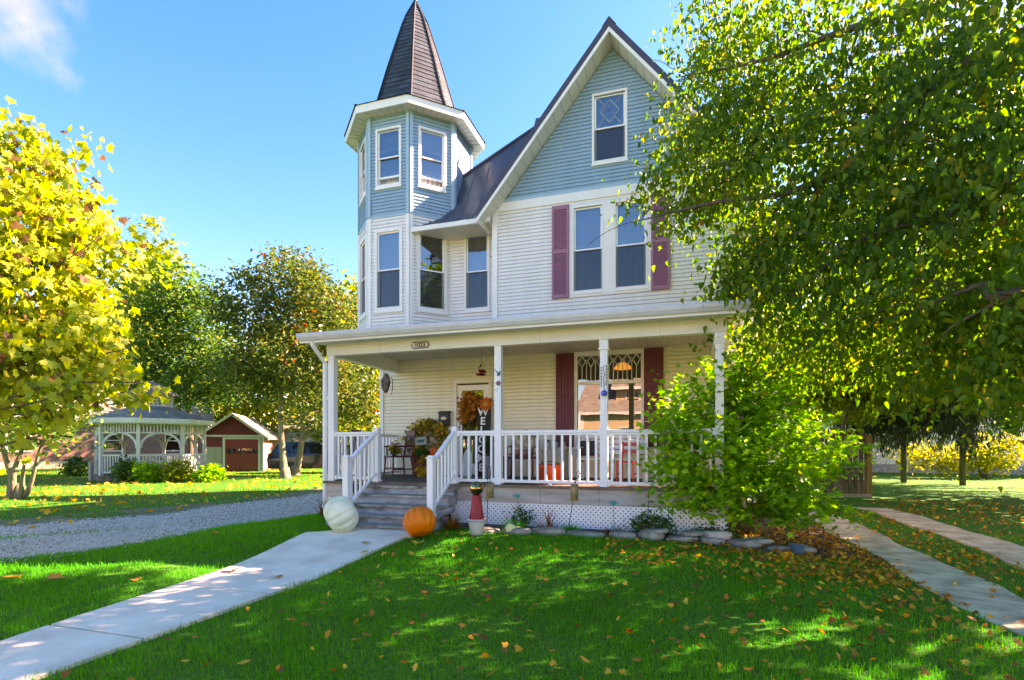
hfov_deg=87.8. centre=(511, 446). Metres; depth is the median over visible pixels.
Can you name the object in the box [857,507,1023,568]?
driveway path
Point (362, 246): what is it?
window
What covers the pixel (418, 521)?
pumpkin
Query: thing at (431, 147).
window
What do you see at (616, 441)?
porch glider
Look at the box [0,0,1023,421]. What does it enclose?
sky
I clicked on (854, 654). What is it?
fallen leaf
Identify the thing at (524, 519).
bed plant
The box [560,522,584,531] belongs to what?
grass tuft
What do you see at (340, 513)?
pumpkin
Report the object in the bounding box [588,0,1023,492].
broadleaf tree
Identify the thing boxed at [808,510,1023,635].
driveway path
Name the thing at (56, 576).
fallen leaf
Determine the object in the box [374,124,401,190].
window
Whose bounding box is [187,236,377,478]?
street tree
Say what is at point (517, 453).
cushion
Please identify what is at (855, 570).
leaf litter
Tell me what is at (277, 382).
distant tree
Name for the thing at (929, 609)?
fallen leaf
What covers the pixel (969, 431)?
spruce tree
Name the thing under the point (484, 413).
welcome board
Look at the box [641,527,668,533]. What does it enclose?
edging stone
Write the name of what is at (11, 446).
window
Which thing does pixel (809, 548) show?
edging stone
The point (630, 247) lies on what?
window
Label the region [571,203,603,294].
window
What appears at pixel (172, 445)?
window
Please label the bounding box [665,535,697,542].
edging stone
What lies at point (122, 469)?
garden plant
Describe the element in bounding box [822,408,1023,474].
cream house
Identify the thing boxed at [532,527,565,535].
edging stone
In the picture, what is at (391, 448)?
leaf pillow
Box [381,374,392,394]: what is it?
hanging nest
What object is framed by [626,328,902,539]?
shrub
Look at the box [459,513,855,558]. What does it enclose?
bed soil
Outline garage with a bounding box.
[198,413,278,470]
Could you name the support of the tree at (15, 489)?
on the ground at (933, 493)
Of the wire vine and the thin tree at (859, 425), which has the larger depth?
the thin tree at (859, 425)
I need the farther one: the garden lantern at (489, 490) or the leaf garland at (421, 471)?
the leaf garland at (421, 471)
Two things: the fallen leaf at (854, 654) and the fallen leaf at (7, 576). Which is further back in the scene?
the fallen leaf at (7, 576)
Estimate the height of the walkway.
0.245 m
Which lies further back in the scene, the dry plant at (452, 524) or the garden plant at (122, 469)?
the garden plant at (122, 469)
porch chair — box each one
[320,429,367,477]
[383,431,415,475]
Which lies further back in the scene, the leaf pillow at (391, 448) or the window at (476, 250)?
the window at (476, 250)
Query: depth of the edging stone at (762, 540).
7.46 m
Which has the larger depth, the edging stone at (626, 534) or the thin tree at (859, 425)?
the thin tree at (859, 425)
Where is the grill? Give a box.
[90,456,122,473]
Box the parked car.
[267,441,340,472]
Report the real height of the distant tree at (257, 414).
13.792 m
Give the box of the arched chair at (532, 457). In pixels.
[507,435,535,479]
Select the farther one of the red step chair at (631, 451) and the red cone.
the red step chair at (631, 451)
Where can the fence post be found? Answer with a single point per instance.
(90, 470)
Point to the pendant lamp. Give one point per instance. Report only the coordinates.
(616, 367)
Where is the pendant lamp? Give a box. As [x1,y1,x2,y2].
[614,355,630,369]
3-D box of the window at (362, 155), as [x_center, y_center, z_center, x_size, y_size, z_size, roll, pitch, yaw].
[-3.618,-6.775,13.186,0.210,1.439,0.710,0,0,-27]
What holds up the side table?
on the house at (494, 264)
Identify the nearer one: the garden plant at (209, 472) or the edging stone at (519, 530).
the edging stone at (519, 530)
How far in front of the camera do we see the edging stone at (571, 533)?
7.94 m
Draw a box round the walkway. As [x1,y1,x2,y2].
[0,527,414,679]
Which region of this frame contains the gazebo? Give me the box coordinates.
[85,381,214,480]
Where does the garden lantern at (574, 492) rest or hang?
on the bed soil
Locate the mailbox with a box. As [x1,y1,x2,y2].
[438,411,450,425]
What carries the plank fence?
on the ground at (933, 493)
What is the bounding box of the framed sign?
[415,436,427,445]
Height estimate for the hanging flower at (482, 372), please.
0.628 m
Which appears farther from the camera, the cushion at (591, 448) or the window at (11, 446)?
the window at (11, 446)
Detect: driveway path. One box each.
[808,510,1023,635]
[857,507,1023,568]
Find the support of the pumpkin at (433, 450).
on the display crate
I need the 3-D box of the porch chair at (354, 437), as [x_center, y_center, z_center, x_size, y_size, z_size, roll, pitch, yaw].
[-3.439,0.148,10.913,0.814,1.001,0.574,0,0,3]
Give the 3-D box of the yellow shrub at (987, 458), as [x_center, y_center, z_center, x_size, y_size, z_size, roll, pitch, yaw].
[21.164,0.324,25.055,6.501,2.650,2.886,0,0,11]
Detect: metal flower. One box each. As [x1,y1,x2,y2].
[512,493,521,525]
[608,500,619,530]
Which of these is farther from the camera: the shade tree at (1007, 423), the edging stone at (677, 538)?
the shade tree at (1007, 423)
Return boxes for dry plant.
[313,496,327,516]
[440,511,466,530]
[533,521,560,527]
[539,508,556,525]
[600,523,625,534]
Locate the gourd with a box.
[505,522,515,532]
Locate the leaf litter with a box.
[599,498,1023,679]
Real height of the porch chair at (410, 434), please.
0.965 m
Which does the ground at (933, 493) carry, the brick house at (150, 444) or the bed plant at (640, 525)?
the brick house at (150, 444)
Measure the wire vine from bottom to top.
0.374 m
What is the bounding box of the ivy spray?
[413,446,428,457]
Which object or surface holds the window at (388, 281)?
in the house at (494, 264)
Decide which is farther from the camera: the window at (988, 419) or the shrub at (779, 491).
the window at (988, 419)
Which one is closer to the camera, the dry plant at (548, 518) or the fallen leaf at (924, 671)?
the fallen leaf at (924, 671)
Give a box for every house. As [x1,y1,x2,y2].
[0,376,214,469]
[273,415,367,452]
[296,0,785,534]
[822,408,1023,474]
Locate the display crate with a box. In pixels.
[412,455,436,475]
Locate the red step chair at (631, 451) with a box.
[616,442,639,481]
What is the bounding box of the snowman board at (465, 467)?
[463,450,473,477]
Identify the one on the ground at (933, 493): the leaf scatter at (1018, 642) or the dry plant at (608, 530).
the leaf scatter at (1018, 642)
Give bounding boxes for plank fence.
[785,431,871,498]
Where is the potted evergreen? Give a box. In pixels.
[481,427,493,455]
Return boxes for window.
[6,431,31,451]
[104,429,121,451]
[166,430,179,450]
[358,234,365,322]
[359,136,365,206]
[373,226,402,313]
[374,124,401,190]
[416,234,447,315]
[418,125,446,193]
[463,235,490,313]
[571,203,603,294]
[573,349,643,450]
[591,87,627,166]
[613,198,647,290]
[975,419,989,439]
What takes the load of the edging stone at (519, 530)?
on the ground at (933, 493)
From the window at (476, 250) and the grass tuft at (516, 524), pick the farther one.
the window at (476, 250)
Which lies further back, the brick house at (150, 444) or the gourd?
the brick house at (150, 444)
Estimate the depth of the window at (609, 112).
11.14 m
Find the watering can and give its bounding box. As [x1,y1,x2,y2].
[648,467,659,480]
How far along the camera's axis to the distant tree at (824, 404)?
29.61 m
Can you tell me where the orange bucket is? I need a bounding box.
[539,461,560,480]
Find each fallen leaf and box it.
[0,575,20,577]
[46,572,66,578]
[236,659,249,663]
[549,659,556,665]
[579,655,589,662]
[603,668,612,674]
[850,651,858,656]
[873,627,884,634]
[921,667,930,675]
[924,607,936,612]
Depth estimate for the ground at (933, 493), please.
4.99 m
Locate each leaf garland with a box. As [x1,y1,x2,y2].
[412,464,426,476]
[416,454,436,464]
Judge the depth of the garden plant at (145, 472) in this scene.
22.04 m
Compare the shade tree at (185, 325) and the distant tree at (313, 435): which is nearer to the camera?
the shade tree at (185, 325)
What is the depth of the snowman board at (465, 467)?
11.28 m
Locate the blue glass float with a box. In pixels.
[601,388,606,395]
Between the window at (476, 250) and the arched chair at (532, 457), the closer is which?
the arched chair at (532, 457)
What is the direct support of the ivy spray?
on the display crate
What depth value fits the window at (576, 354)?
11.13 m
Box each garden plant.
[58,454,92,475]
[101,454,140,481]
[124,456,164,481]
[154,457,194,481]
[187,462,227,482]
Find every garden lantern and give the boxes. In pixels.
[486,466,493,520]
[568,471,580,529]
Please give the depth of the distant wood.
46.52 m
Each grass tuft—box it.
[498,515,528,527]
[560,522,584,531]
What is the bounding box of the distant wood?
[213,405,821,462]
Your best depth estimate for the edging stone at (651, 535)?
7.71 m
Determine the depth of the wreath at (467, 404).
11.94 m
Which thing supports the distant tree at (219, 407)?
on the ground at (933, 493)
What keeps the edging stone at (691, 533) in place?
on the edging stone at (677, 538)
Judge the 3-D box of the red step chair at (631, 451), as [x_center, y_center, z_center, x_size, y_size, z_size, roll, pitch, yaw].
[2.123,0.279,9.737,0.340,0.742,0.387,0,0,30]
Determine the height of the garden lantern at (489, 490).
1.055 m
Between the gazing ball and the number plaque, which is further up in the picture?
the number plaque
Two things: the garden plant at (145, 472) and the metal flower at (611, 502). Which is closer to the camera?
the metal flower at (611, 502)
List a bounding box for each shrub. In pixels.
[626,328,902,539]
[883,429,1023,478]
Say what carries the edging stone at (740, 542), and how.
on the bed soil
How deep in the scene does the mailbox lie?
12.10 m
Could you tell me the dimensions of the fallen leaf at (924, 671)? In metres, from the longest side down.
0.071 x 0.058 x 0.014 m
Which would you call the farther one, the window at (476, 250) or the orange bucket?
the window at (476, 250)
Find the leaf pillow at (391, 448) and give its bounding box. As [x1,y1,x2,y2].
[386,440,403,455]
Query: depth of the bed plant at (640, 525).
7.97 m
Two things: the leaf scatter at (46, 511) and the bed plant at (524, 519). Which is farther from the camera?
the leaf scatter at (46, 511)
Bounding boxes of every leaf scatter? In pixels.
[0,478,320,528]
[61,531,1023,679]
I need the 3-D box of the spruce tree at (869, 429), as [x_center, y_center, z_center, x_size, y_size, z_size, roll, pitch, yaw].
[15.595,-3.300,21.453,5.408,9.500,5.009,0,0,-23]
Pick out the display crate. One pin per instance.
(415, 463)
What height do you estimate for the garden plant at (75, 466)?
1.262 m
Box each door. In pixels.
[225,439,257,469]
[454,379,492,474]
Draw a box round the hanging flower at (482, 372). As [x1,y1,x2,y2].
[476,357,485,375]
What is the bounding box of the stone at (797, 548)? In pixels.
[789,543,804,554]
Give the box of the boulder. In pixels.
[702,530,731,539]
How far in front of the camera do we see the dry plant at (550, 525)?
8.45 m
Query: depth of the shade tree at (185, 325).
27.95 m
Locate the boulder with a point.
(725, 535)
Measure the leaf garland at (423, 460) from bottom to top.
0.300 m
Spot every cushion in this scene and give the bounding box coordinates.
[509,450,534,456]
[515,435,534,449]
[580,441,594,455]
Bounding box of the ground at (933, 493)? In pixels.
[0,466,1023,679]
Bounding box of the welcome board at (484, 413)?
[477,396,492,476]
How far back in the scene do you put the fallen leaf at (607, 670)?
3.41 m
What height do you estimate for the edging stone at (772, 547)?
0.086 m
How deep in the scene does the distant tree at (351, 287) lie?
37.93 m
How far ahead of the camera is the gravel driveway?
9.75 m
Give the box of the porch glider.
[576,435,644,481]
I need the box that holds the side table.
[540,449,568,479]
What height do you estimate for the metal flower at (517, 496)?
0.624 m
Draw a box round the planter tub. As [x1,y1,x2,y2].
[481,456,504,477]
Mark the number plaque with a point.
(420, 345)
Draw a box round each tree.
[0,95,180,474]
[0,352,110,498]
[102,214,207,363]
[108,246,258,452]
[173,356,236,420]
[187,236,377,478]
[191,300,299,440]
[243,301,321,428]
[270,267,371,451]
[275,266,379,475]
[295,269,379,466]
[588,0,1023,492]
[785,239,864,454]
[786,327,1014,501]
[792,322,892,484]
[827,255,988,482]
[841,186,1023,485]
[895,194,1023,453]
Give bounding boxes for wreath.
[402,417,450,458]
[456,391,481,424]
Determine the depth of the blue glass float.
8.52 m
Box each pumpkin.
[323,496,358,531]
[403,505,435,536]
[429,445,438,454]
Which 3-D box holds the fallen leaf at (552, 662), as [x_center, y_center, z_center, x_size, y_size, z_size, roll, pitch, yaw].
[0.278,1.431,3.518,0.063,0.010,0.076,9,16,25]
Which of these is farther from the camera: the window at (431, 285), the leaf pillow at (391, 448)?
the window at (431, 285)
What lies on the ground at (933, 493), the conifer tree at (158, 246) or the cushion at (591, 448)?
the conifer tree at (158, 246)
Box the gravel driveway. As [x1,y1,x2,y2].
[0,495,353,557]
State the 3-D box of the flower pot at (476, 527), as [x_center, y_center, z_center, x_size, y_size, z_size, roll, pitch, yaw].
[-0.542,1.227,8.163,0.270,0.250,0.270,0,0,18]
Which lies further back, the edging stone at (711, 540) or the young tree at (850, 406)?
the young tree at (850, 406)
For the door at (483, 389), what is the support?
in the house at (494, 264)
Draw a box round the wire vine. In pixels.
[601,365,606,387]
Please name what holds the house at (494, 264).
on the ground at (933, 493)
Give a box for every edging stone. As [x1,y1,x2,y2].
[483,527,499,533]
[502,526,531,534]
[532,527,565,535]
[566,530,604,537]
[609,531,635,538]
[638,531,663,540]
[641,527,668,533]
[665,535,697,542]
[680,530,703,535]
[698,536,725,544]
[727,538,762,548]
[744,537,773,543]
[763,545,789,551]
[788,545,816,553]
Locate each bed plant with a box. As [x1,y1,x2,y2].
[503,503,535,526]
[621,509,676,536]
[690,523,738,541]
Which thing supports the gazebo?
on the ground at (933, 493)
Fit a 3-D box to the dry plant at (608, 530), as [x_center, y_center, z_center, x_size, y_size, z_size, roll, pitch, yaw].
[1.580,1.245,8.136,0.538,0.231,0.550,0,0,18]
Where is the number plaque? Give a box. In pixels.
[411,341,429,348]
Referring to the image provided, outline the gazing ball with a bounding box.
[470,481,483,494]
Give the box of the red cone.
[469,495,483,519]
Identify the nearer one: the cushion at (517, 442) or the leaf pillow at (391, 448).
the cushion at (517, 442)
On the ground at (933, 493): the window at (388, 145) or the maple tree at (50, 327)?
the maple tree at (50, 327)
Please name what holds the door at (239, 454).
in the garage
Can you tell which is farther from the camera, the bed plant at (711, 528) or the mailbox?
the mailbox
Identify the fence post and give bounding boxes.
[88,462,93,479]
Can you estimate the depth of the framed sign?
12.03 m
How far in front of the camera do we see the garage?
31.57 m
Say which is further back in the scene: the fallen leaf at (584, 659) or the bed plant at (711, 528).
the bed plant at (711, 528)
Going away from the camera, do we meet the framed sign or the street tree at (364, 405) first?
the framed sign
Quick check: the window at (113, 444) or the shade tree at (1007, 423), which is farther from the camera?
the window at (113, 444)
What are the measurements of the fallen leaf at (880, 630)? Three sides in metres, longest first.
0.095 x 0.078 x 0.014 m
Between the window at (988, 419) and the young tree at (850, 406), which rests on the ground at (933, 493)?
the young tree at (850, 406)
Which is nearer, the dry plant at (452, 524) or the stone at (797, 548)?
the stone at (797, 548)
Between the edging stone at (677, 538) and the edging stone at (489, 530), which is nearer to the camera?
the edging stone at (677, 538)
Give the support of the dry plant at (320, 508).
on the ground at (933, 493)
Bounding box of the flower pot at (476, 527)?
[468,518,484,535]

